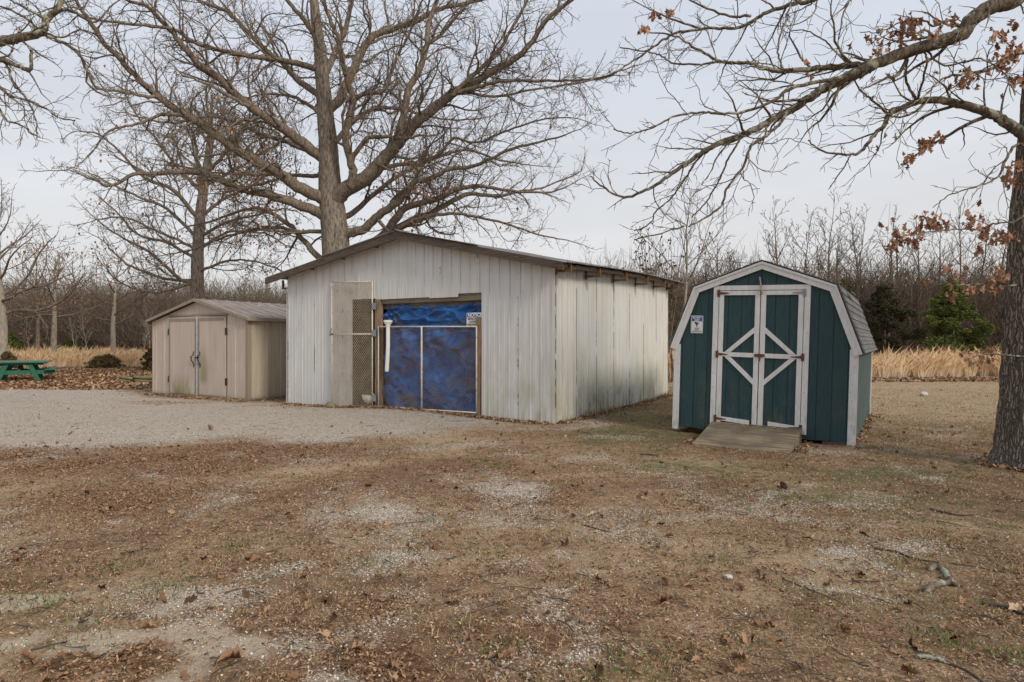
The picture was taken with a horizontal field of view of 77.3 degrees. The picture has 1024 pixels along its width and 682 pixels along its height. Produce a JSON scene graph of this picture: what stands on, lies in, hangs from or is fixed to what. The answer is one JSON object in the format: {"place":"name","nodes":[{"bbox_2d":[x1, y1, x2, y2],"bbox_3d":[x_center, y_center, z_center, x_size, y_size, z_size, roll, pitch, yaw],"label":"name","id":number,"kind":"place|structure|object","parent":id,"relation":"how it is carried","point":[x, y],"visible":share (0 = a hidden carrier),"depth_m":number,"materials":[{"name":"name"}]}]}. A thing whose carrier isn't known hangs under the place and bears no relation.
{"place":"outdoors","nodes":[
{"label":"outdoors","id":0,"kind":"place"},
{"bbox_2d":[7,342,150,367],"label":"tall dry grass","id":1,"kind":"structure","parent":0,"point":[72,357],"depth_m":36.55,"materials":[{"name":"plant"}]},
{"bbox_2d":[0,362,1023,681],"bbox_3d":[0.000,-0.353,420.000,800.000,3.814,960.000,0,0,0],"label":"ground","id":2,"kind":"structure","parent":0,"point":[44,400],"depth_m":4.83,"materials":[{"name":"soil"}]},
{"bbox_2d":[0,351,17,367],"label":"bush","id":3,"kind":"object","parent":2,"relation":"on","point":[5,355],"visible":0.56,"depth_m":34.90,"materials":[{"name":"brown plant"}]},
{"bbox_2d":[7,332,26,351],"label":"cedar tree","id":4,"kind":"object","parent":2,"relation":"on","point":[12,337],"visible":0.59,"depth_m":51.98,"materials":[{"name":"green plant"}]},
{"bbox_2d":[22,320,34,349],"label":"sapling","id":5,"kind":"object","parent":2,"relation":"on","point":[25,332],"visible":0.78,"depth_m":52.96,"materials":[{"name":"brown plant"}]},
{"bbox_2d":[0,360,57,380],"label":"picnic table","id":6,"kind":"object","parent":2,"relation":"on","point":[34,370],"visible":0.92,"depth_m":23.62,"materials":[{"name":"green paint"}]},
{"bbox_2d":[0,245,93,350],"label":"field oak","id":7,"kind":"object","parent":2,"relation":"on","point":[37,342],"visible":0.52,"depth_m":51.96,"materials":[{"name":"brown wood"}]},
{"bbox_2d":[0,177,111,367],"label":"field oak","id":8,"kind":"object","parent":2,"relation":"on","point":[4,312],"visible":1,"depth_m":36.16,"materials":[{"name":"brown plant"}]},
{"bbox_2d":[4,230,116,354],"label":"field oak","id":9,"kind":"object","parent":2,"relation":"on","point":[54,331],"visible":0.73,"depth_m":40.88,"materials":[{"name":"brown plant"}]},
{"bbox_2d":[0,0,131,148],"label":"overhanging tree","id":10,"kind":"object","parent":2,"relation":"on","point":[36,32],"visible":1,"depth_m":9.76,"materials":[{"name":"brown plant"}]},
{"bbox_2d":[57,338,80,349],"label":"cedar tree","id":11,"kind":"object","parent":2,"relation":"on","point":[68,341],"visible":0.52,"depth_m":55.85,"materials":[{"name":"green plant"}]},
{"bbox_2d":[64,317,83,345],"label":"sapling","id":12,"kind":"object","parent":2,"relation":"on","point":[73,331],"visible":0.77,"depth_m":53.98,"materials":[{"name":"brown plant"}]},
{"bbox_2d":[0,366,151,389],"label":"leaf carpet","id":13,"kind":"object","parent":2,"relation":"on","point":[105,375],"visible":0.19,"depth_m":23.83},
{"bbox_2d":[23,245,128,348],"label":"field oak","id":14,"kind":"object","parent":2,"relation":"on","point":[76,289],"visible":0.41,"depth_m":57.40,"materials":[{"name":"brown wood"}]},
{"bbox_2d":[75,312,92,345],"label":"sapling","id":15,"kind":"object","parent":2,"relation":"on","point":[90,333],"visible":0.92,"depth_m":53.81,"materials":[{"name":"brown plant"}]},
{"bbox_2d":[84,355,108,367],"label":"bush","id":16,"kind":"object","parent":2,"relation":"on","point":[97,359],"visible":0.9,"depth_m":34.17,"materials":[{"name":"brown plant"}]},
{"bbox_2d":[89,353,125,367],"bbox_3d":[-21.809,1.141,34.567,1.689,0.940,1.369,0,0,0],"label":"bush","id":17,"kind":"object","parent":2,"relation":"on","point":[112,360],"visible":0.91,"depth_m":34.46,"materials":[{"name":"brown plant"}]},
{"bbox_2d":[69,230,170,352],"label":"field oak","id":18,"kind":"object","parent":2,"relation":"on","point":[113,333],"visible":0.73,"depth_m":44.10,"materials":[{"name":"brown plant"}]},
{"bbox_2d":[117,379,132,382],"bbox_3d":[-13.980,1.440,23.100,1.011,0.124,0.119,0,0,36],"label":"landscape timber","id":19,"kind":"object","parent":2,"relation":"on","point":[123,380],"visible":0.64,"depth_m":23.02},
{"bbox_2d":[118,376,132,379],"bbox_3d":[-13.929,1.330,23.075,1.036,0.124,0.119,0,0,39],"label":"landscape timber","id":20,"kind":"object","parent":19,"relation":"on","point":[125,377],"visible":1,"depth_m":22.94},
{"bbox_2d":[132,379,151,381],"bbox_3d":[-12.681,1.420,22.500,2.256,0.124,0.119,0,0,26],"label":"landscape timber","id":21,"kind":"object","parent":2,"relation":"on","point":[140,380],"visible":0.41,"depth_m":22.67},
{"bbox_2d":[132,376,151,379],"bbox_3d":[-12.681,1.300,22.500,2.256,0.124,0.119,0,0,26],"label":"landscape timber","id":22,"kind":"object","parent":21,"relation":"on","point":[143,377],"visible":0.47,"depth_m":22.62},
{"bbox_2d":[138,347,151,369],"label":"bush","id":23,"kind":"object","parent":2,"relation":"on","point":[147,355],"visible":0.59,"depth_m":31.76,"materials":[{"name":"brown plant"}]},
{"bbox_2d":[140,308,152,347],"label":"sapling","id":24,"kind":"object","parent":2,"relation":"on","point":[147,328],"visible":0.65,"depth_m":49.95,"materials":[{"name":"brown plant"}]},
{"bbox_2d":[142,324,151,351],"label":"sapling","id":25,"kind":"object","parent":2,"relation":"on","point":[144,338],"visible":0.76,"depth_m":52.04,"materials":[{"name":"brown plant"}]},
{"bbox_2d":[1,251,299,352],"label":"undergrowth","id":26,"kind":"object","parent":2,"relation":"on","point":[126,336],"visible":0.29,"depth_m":57.03,"materials":[{"name":"plant"}]},
{"bbox_2d":[156,592,166,602],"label":"fallen leaf","id":27,"kind":"object","parent":2,"relation":"on","point":[162,598],"visible":1,"depth_m":3.66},
{"bbox_2d":[55,26,314,323],"bbox_3d":[-16.361,-7.046,31.682,14.384,18.271,7.247,0,0,0],"label":"oak tree","id":28,"kind":"object","parent":2,"relation":"on","point":[195,282],"visible":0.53,"depth_m":31.73,"materials":[{"name":"brown plant"}]},
{"bbox_2d":[145,298,285,400],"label":"garden shed","id":29,"kind":"structure","parent":2,"relation":"on","point":[220,348],"depth_m":16.88,"materials":[{"name":"beige metal"}]},
{"bbox_2d":[168,317,195,394],"bbox_3d":[-8.982,0.393,17.374,1.243,2.095,0.104,0,0,30],"label":"door","id":30,"kind":"structure","parent":29,"relation":"in","point":[182,330],"depth_m":17.39,"materials":[{"name":"beige metal"}]},
{"bbox_2d":[197,316,226,396],"bbox_3d":[-7.871,0.393,16.746,1.168,2.095,0.104,0,0,30],"label":"door","id":31,"kind":"structure","parent":29,"relation":"in","point":[212,330],"depth_m":16.75,"materials":[{"name":"beige metal"}]},
{"bbox_2d":[217,644,243,661],"bbox_3d":[-1.314,1.457,2.987,0.094,0.057,0.089,0,0,0],"label":"fallen leaf","id":32,"kind":"object","parent":2,"relation":"on","point":[237,652],"visible":1,"depth_m":2.99,"materials":[{"name":"plant"}]},
{"bbox_2d":[240,284,263,301],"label":"bare tree","id":33,"kind":"object","parent":2,"relation":"on","point":[252,293],"visible":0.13,"depth_m":61.29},
{"bbox_2d":[321,595,333,603],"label":"fallen leaf","id":34,"kind":"object","parent":2,"relation":"on","point":[328,599],"visible":1,"depth_m":3.65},
{"bbox_2d":[325,402,334,407],"bbox_3d":[-4.073,1.444,14.314,0.204,0.171,0.168,0,0,0],"label":"stone","id":35,"kind":"object","parent":2,"relation":"on","point":[328,404],"visible":0.83,"depth_m":14.25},
{"bbox_2d":[0,0,670,279],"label":"oak tree","id":36,"kind":"object","parent":2,"relation":"on","point":[331,194],"visible":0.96,"depth_m":22.90,"materials":[{"name":"brown plant"}]},
{"bbox_2d":[362,393,374,405],"bbox_3d":[-3.160,1.280,14.098,0.265,0.303,0.323,0,0,-20],"label":"hen","id":37,"kind":"object","parent":2,"relation":"on","point":[367,398],"visible":0.52,"depth_m":14.01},
{"bbox_2d":[463,632,471,641],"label":"fallen leaf","id":38,"kind":"object","parent":2,"relation":"on","point":[466,637],"visible":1,"depth_m":3.16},
{"bbox_2d":[265,229,687,423],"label":"metal building","id":39,"kind":"structure","parent":2,"relation":"on","point":[561,338],"depth_m":13.28,"materials":[{"name":"white metal"}]},
{"bbox_2d":[329,281,375,407],"bbox_3d":[-3.523,0.060,14.095,1.414,2.810,0.073,0,0,32],"label":"wire door","id":40,"kind":"structure","parent":39,"relation":"attached to","point":[372,334],"depth_m":14.11,"materials":[{"name":"grey metal"}]},
{"bbox_2d":[378,326,476,413],"bbox_3d":[-1.780,0.553,13.060,2.589,1.754,0.043,0,0,32],"label":"wire panel","id":41,"kind":"object","parent":39,"relation":"attached to","point":[422,371],"visible":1,"depth_m":13.04,"materials":[{"name":"metal"}]},
{"bbox_2d":[383,320,392,371],"bbox_3d":[-2.623,0.104,13.542,0.191,1.087,0.188,0,0,32],"label":"pipe feeder","id":42,"kind":"object","parent":41,"relation":"attached to","point":[388,323],"visible":1,"depth_m":13.51,"materials":[{"name":"white plastic"}]},
{"bbox_2d":[382,302,481,414],"bbox_3d":[-1.637,0.318,13.235,2.624,2.266,0.223,0,0,32],"label":"tarpaulin","id":43,"kind":"object","parent":39,"relation":"hanging from","point":[426,315],"visible":0.8,"depth_m":13.16,"materials":[{"name":"plastic"}]},
{"bbox_2d":[384,300,481,308],"bbox_3d":[-1.689,-0.820,13.218,2.652,0.243,0.019,0,0,32],"label":"header","id":44,"kind":"object","parent":39,"relation":"attached to","point":[433,304],"visible":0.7,"depth_m":13.15},
{"bbox_2d":[467,312,481,326],"bbox_3d":[-0.730,-0.415,12.507,0.390,0.280,0.009,0,0,32],"label":"notice sign","id":45,"kind":"object","parent":39,"relation":"attached to","point":[471,319],"visible":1,"depth_m":12.53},
{"bbox_2d":[486,655,532,671],"bbox_3d":[-0.022,1.490,2.943,0.244,0.015,0.057,0,0,28],"label":"fallen branch","id":46,"kind":"object","parent":2,"relation":"on","point":[500,665],"visible":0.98,"depth_m":2.91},
{"bbox_2d":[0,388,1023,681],"bbox_3d":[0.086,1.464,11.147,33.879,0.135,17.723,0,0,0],"label":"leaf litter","id":47,"kind":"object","parent":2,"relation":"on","point":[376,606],"visible":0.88,"depth_m":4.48,"materials":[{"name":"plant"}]},
{"bbox_2d":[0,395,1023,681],"bbox_3d":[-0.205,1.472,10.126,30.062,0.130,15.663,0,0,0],"label":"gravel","id":48,"kind":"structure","parent":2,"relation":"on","point":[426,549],"depth_m":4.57,"materials":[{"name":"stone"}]},
{"bbox_2d":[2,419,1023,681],"bbox_3d":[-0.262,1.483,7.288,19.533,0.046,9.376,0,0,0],"label":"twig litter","id":49,"kind":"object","parent":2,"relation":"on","point":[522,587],"visible":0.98,"depth_m":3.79,"materials":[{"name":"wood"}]},
{"bbox_2d":[560,538,568,545],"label":"fallen leaf","id":50,"kind":"object","parent":2,"relation":"on","point":[566,542],"visible":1,"depth_m":4.68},
{"bbox_2d":[134,392,1023,472],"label":"leaf drift","id":51,"kind":"object","parent":2,"relation":"on","point":[802,447],"visible":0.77,"depth_m":12.59,"materials":[{"name":"plant"}]},
{"bbox_2d":[584,524,610,531],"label":"fallen branch","id":52,"kind":"object","parent":2,"relation":"on","point":[597,528],"visible":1,"depth_m":5.07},
{"bbox_2d":[593,661,603,673],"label":"fallen leaf","id":53,"kind":"object","parent":2,"relation":"on","point":[598,667],"visible":1,"depth_m":2.87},
{"bbox_2d":[556,391,670,423],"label":"wall weeds","id":54,"kind":"object","parent":2,"relation":"on","point":[618,408],"depth_m":13.36,"materials":[{"name":"brown plant"}]},
{"bbox_2d":[656,589,672,603],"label":"fallen leaf","id":55,"kind":"object","parent":2,"relation":"on","point":[663,598],"visible":1,"depth_m":3.62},
{"bbox_2d":[621,226,710,379],"bbox_3d":[5.507,-1.295,23.728,2.501,5.604,3.027,0,0,-10],"label":"tree","id":56,"kind":"object","parent":2,"relation":"on","point":[671,290],"visible":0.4,"depth_m":23.80,"materials":[{"name":"brown wood"}]},
{"bbox_2d":[669,272,688,331],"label":"bare tree","id":57,"kind":"object","parent":2,"relation":"on","point":[680,295],"visible":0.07,"depth_m":37.35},
{"bbox_2d":[634,177,743,307],"bbox_3d":[7.658,-2.650,27.637,4.485,8.517,3.428,0,0,24],"label":"bare tree","id":58,"kind":"object","parent":2,"relation":"on","point":[687,264],"visible":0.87,"depth_m":27.68,"materials":[{"name":"brown plant"}]},
{"bbox_2d":[688,427,703,431],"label":"support block","id":59,"kind":"structure","parent":2,"relation":"on","point":[695,429],"depth_m":10.70,"materials":[{"name":"wood"}]},
{"bbox_2d":[687,256,718,290],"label":"bare tree","id":60,"kind":"object","parent":2,"relation":"on","point":[705,270],"visible":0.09,"depth_m":39.20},
{"bbox_2d":[705,252,732,274],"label":"bare tree","id":61,"kind":"object","parent":2,"relation":"on","point":[723,262],"visible":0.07,"depth_m":39.12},
{"bbox_2d":[701,231,740,279],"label":"bare tree","id":62,"kind":"object","parent":2,"relation":"on","point":[710,236],"visible":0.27,"depth_m":37.63,"materials":[{"name":"brown plant"}]},
{"bbox_2d":[724,574,732,579],"bbox_3d":[1.363,1.488,4.035,0.057,0.034,0.045,0,0,0],"label":"stone","id":63,"kind":"object","parent":2,"relation":"on","point":[729,575],"visible":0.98,"depth_m":4.02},
{"bbox_2d":[725,244,740,271],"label":"bare tree","id":64,"kind":"object","parent":2,"relation":"on","point":[730,265],"visible":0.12,"depth_m":36.10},
{"bbox_2d":[692,421,801,452],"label":"ramp","id":65,"kind":"structure","parent":2,"relation":"on","point":[744,436],"depth_m":9.39,"materials":[{"name":"brown wood"}]},
{"bbox_2d":[739,424,784,428],"bbox_3d":[3.821,1.315,9.813,0.709,0.049,0.146,0,0,32],"label":"leaf debris","id":66,"kind":"object","parent":65,"relation":"on","point":[764,426],"visible":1,"depth_m":9.79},
{"bbox_2d":[742,631,755,643],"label":"fallen leaf","id":67,"kind":"object","parent":2,"relation":"on","point":[747,638],"visible":0.97,"depth_m":3.18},
{"bbox_2d":[668,260,877,445],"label":"barn shed","id":68,"kind":"structure","parent":2,"relation":"on","point":[774,344],"depth_m":9.87,"materials":[{"name":"green"}]},
{"bbox_2d":[691,316,702,332],"bbox_3d":[3.014,-0.271,10.431,0.195,0.285,0.006,2,1,32],"label":"security sign","id":69,"kind":"object","parent":68,"relation":"attached to","point":[696,324],"visible":1,"depth_m":10.43,"materials":[{"name":"plastic"}]},
{"bbox_2d":[713,290,760,424],"bbox_3d":[3.546,0.261,10.089,0.652,2.140,0.050,2,1,32],"label":"door","id":70,"kind":"structure","parent":68,"relation":"in","point":[747,367],"depth_m":10.09,"materials":[{"name":"green"}]},
{"bbox_2d":[757,289,805,428],"bbox_3d":[4.107,0.285,9.744,0.638,2.150,0.050,2,1,32],"label":"door","id":71,"kind":"structure","parent":68,"relation":"in","point":[776,342],"depth_m":9.76,"materials":[{"name":"green"}]},
{"bbox_2d":[539,209,1006,355],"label":"wood undergrowth","id":72,"kind":"object","parent":2,"relation":"on","point":[993,304],"visible":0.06,"depth_m":35.45,"materials":[{"name":"plant"}]},
{"bbox_2d":[777,481,786,489],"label":"fallen leaf","id":73,"kind":"object","parent":2,"relation":"on","point":[782,485],"visible":1,"depth_m":6.39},
{"bbox_2d":[761,196,815,273],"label":"bare tree","id":74,"kind":"object","parent":2,"relation":"on","point":[775,246],"visible":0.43,"depth_m":41.94,"materials":[{"name":"brown plant"}]},
{"bbox_2d":[572,0,1023,471],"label":"oak tree","id":75,"kind":"object","parent":2,"relation":"on","point":[1007,448],"visible":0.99,"depth_m":7.39,"materials":[{"name":"brown plant"}]},
{"bbox_2d":[785,204,830,275],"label":"bare tree","id":76,"kind":"object","parent":2,"relation":"on","point":[805,255],"visible":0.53,"depth_m":36.18,"materials":[{"name":"brown plant"}]},
{"bbox_2d":[782,578,840,601],"bbox_3d":[1.795,1.492,3.827,0.010,0.011,0.427,0,0,-27],"label":"fallen branch","id":77,"kind":"object","parent":2,"relation":"on","point":[808,589],"visible":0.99,"depth_m":3.85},
{"bbox_2d":[800,246,829,277],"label":"bare tree","id":78,"kind":"object","parent":2,"relation":"on","point":[817,260],"visible":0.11,"depth_m":38.25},
{"bbox_2d":[648,376,998,447],"bbox_3d":[12.964,1.452,18.004,20.081,0.182,18.116,0,0,0],"label":"lawn stubble","id":79,"kind":"object","parent":2,"relation":"on","point":[915,411],"visible":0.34,"depth_m":13.51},
{"bbox_2d":[793,185,861,281],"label":"bare tree","id":80,"kind":"object","parent":2,"relation":"on","point":[828,256],"visible":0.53,"depth_m":40.43,"materials":[{"name":"brown plant"}]},
{"bbox_2d":[668,376,998,381],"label":"field edge leaves","id":81,"kind":"object","parent":2,"relation":"on","point":[939,379],"visible":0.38,"depth_m":24.07,"materials":[{"name":"brown plant"}]},
{"bbox_2d":[822,441,846,445],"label":"support block","id":82,"kind":"structure","parent":2,"relation":"on","point":[830,443],"depth_m":9.38,"materials":[{"name":"wood"}]},
{"bbox_2d":[815,222,863,279],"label":"bare tree","id":83,"kind":"object","parent":2,"relation":"on","point":[836,249],"visible":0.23,"depth_m":46.47,"materials":[{"name":"brown plant"}]},
{"bbox_2d":[839,621,850,632],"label":"fallen leaf","id":84,"kind":"object","parent":2,"relation":"on","point":[845,627],"visible":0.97,"depth_m":3.27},
{"bbox_2d":[830,204,877,320],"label":"bare tree","id":85,"kind":"object","parent":2,"relation":"on","point":[852,241],"visible":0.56,"depth_m":36.14,"materials":[{"name":"brown plant"}]},
{"bbox_2d":[833,202,882,295],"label":"bare tree","id":86,"kind":"object","parent":2,"relation":"on","point":[852,233],"visible":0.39,"depth_m":40.65,"materials":[{"name":"brown plant"}]},
{"bbox_2d":[857,206,910,349],"bbox_3d":[20.094,-2.954,34.254,2.781,9.140,3.090,0,0,-25],"label":"bare tree","id":87,"kind":"object","parent":2,"relation":"on","point":[890,264],"visible":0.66,"depth_m":34.29,"materials":[{"name":"brown plant"}]},
{"bbox_2d":[868,267,914,345],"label":"bare tree","id":88,"kind":"object","parent":2,"relation":"on","point":[904,306],"visible":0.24,"depth_m":34.76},
{"bbox_2d":[863,283,929,354],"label":"cedar tree","id":89,"kind":"object","parent":2,"relation":"on","point":[886,312],"visible":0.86,"depth_m":32.58,"materials":[{"name":"green plant"}]},
{"bbox_2d":[859,220,946,309],"bbox_3d":[22.821,-2.794,37.782,4.882,8.791,4.436,0,0,-28],"label":"bare tree","id":90,"kind":"object","parent":2,"relation":"on","point":[897,262],"visible":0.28,"depth_m":37.62,"materials":[{"name":"brown plant"}]},
{"bbox_2d":[874,547,939,562],"bbox_3d":[2.740,1.489,4.451,0.062,0.017,0.404,0,0,-38],"label":"fallen branch","id":91,"kind":"object","parent":2,"relation":"on","point":[905,555],"visible":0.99,"depth_m":4.46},
{"bbox_2d":[890,266,935,352],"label":"bare tree","id":92,"kind":"object","parent":2,"relation":"on","point":[918,284],"visible":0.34,"depth_m":35.02,"materials":[{"name":"plant"}]},
{"bbox_2d":[894,212,953,354],"bbox_3d":[23.149,-2.888,36.126,3.221,8.985,3.642,0,0,0],"label":"bare tree","id":93,"kind":"object","parent":2,"relation":"on","point":[914,259],"visible":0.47,"depth_m":35.97,"materials":[{"name":"brown plant"}]},
{"bbox_2d":[915,653,946,663],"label":"fallen branch","id":94,"kind":"object","parent":2,"relation":"on","point":[928,656],"visible":1,"depth_m":3.01,"materials":[{"name":"wood"}]},
{"bbox_2d":[923,579,952,592],"bbox_3d":[2.575,1.480,3.881,0.272,0.043,0.063,0,0,-27],"label":"fallen branch","id":95,"kind":"object","parent":2,"relation":"on","point":[930,587],"visible":0.99,"depth_m":3.88,"materials":[{"name":"wood"}]},
{"bbox_2d":[909,213,971,279],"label":"bare tree","id":96,"kind":"object","parent":2,"relation":"on","point":[940,250],"visible":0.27,"depth_m":43.66,"materials":[{"name":"brown plant"}]},
{"bbox_2d":[926,564,958,586],"bbox_3d":[2.751,1.482,4.050,0.114,0.046,0.343,0,0,4],"label":"fallen branch","id":97,"kind":"object","parent":2,"relation":"on","point":[940,567],"visible":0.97,"depth_m":4.13,"materials":[{"name":"wood"}]},
{"bbox_2d":[929,508,974,515],"bbox_3d":[3.814,1.491,5.554,0.325,0.024,0.104,0,0,35],"label":"fallen branch","id":98,"kind":"object","parent":2,"relation":"on","point":[932,509],"visible":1,"depth_m":5.53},
{"bbox_2d":[913,189,991,311],"bbox_3d":[25.208,-3.446,36.606,3.989,10.106,4.281,0,0,36],"label":"bare tree","id":99,"kind":"object","parent":2,"relation":"on","point":[979,268],"visible":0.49,"depth_m":35.78,"materials":[{"name":"brown plant"}]},
{"bbox_2d":[919,279,1001,367],"bbox_3d":[20.744,-0.687,30.002,4.110,4.551,2.838,0,0,0],"label":"cedar tree","id":100,"kind":"object","parent":2,"relation":"on","point":[945,319],"visible":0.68,"depth_m":29.65,"materials":[{"name":"green plant"}]},
{"bbox_2d":[946,661,983,681],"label":"fallen branch","id":101,"kind":"object","parent":2,"relation":"on","point":[964,669],"visible":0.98,"depth_m":2.91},
{"bbox_2d":[942,208,1005,283],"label":"bare tree","id":102,"kind":"object","parent":2,"relation":"on","point":[985,252],"visible":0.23,"depth_m":41.71,"materials":[{"name":"brown plant"}]},
{"bbox_2d":[965,273,1001,349],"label":"bare tree","id":103,"kind":"object","parent":2,"relation":"on","point":[983,314],"visible":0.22,"depth_m":35.40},
{"bbox_2d":[952,562,1023,573],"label":"fallen branch","id":104,"kind":"object","parent":2,"relation":"on","point":[983,568],"visible":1,"depth_m":4.21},
{"bbox_2d":[969,216,1007,325],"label":"bare tree","id":105,"kind":"object","parent":2,"relation":"on","point":[994,266],"visible":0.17,"depth_m":36.77,"materials":[{"name":"brown plant"}]},
{"bbox_2d":[982,601,1023,615],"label":"fallen branch","id":106,"kind":"object","parent":2,"relation":"on","point":[995,604],"visible":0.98,"depth_m":3.59,"materials":[{"name":"wood"}]},
{"bbox_2d":[1008,602,1023,609],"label":"fallen leaf","id":107,"kind":"object","parent":2,"relation":"on","point":[1016,606],"visible":1,"depth_m":3.54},
{"bbox_2d":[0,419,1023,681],"bbox_3d":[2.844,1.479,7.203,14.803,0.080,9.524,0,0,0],"label":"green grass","id":108,"kind":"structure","parent":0,"point":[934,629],"depth_m":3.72,"materials":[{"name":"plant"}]},
{"bbox_2d":[0,0,1023,300],"label":"sky","id":109,"kind":"structure","parent":0,"point":[603,24],"materials":[{"name":"grey"}]},
{"bbox_2d":[673,256,976,275],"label":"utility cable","id":110,"kind":"object","parent":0,"point":[805,267],"visible":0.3,"depth_m":42.78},
{"bbox_2d":[668,342,1000,378],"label":"tall plume grass","id":111,"kind":"structure","parent":0,"point":[934,363],"depth_m":26.50,"materials":[{"name":"plant"}]},
{"bbox_2d":[839,277,873,338],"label":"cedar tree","id":112,"kind":"object","parent":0,"point":[842,280],"visible":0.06,"depth_m":35.79,"materials":[{"name":"green plant"}]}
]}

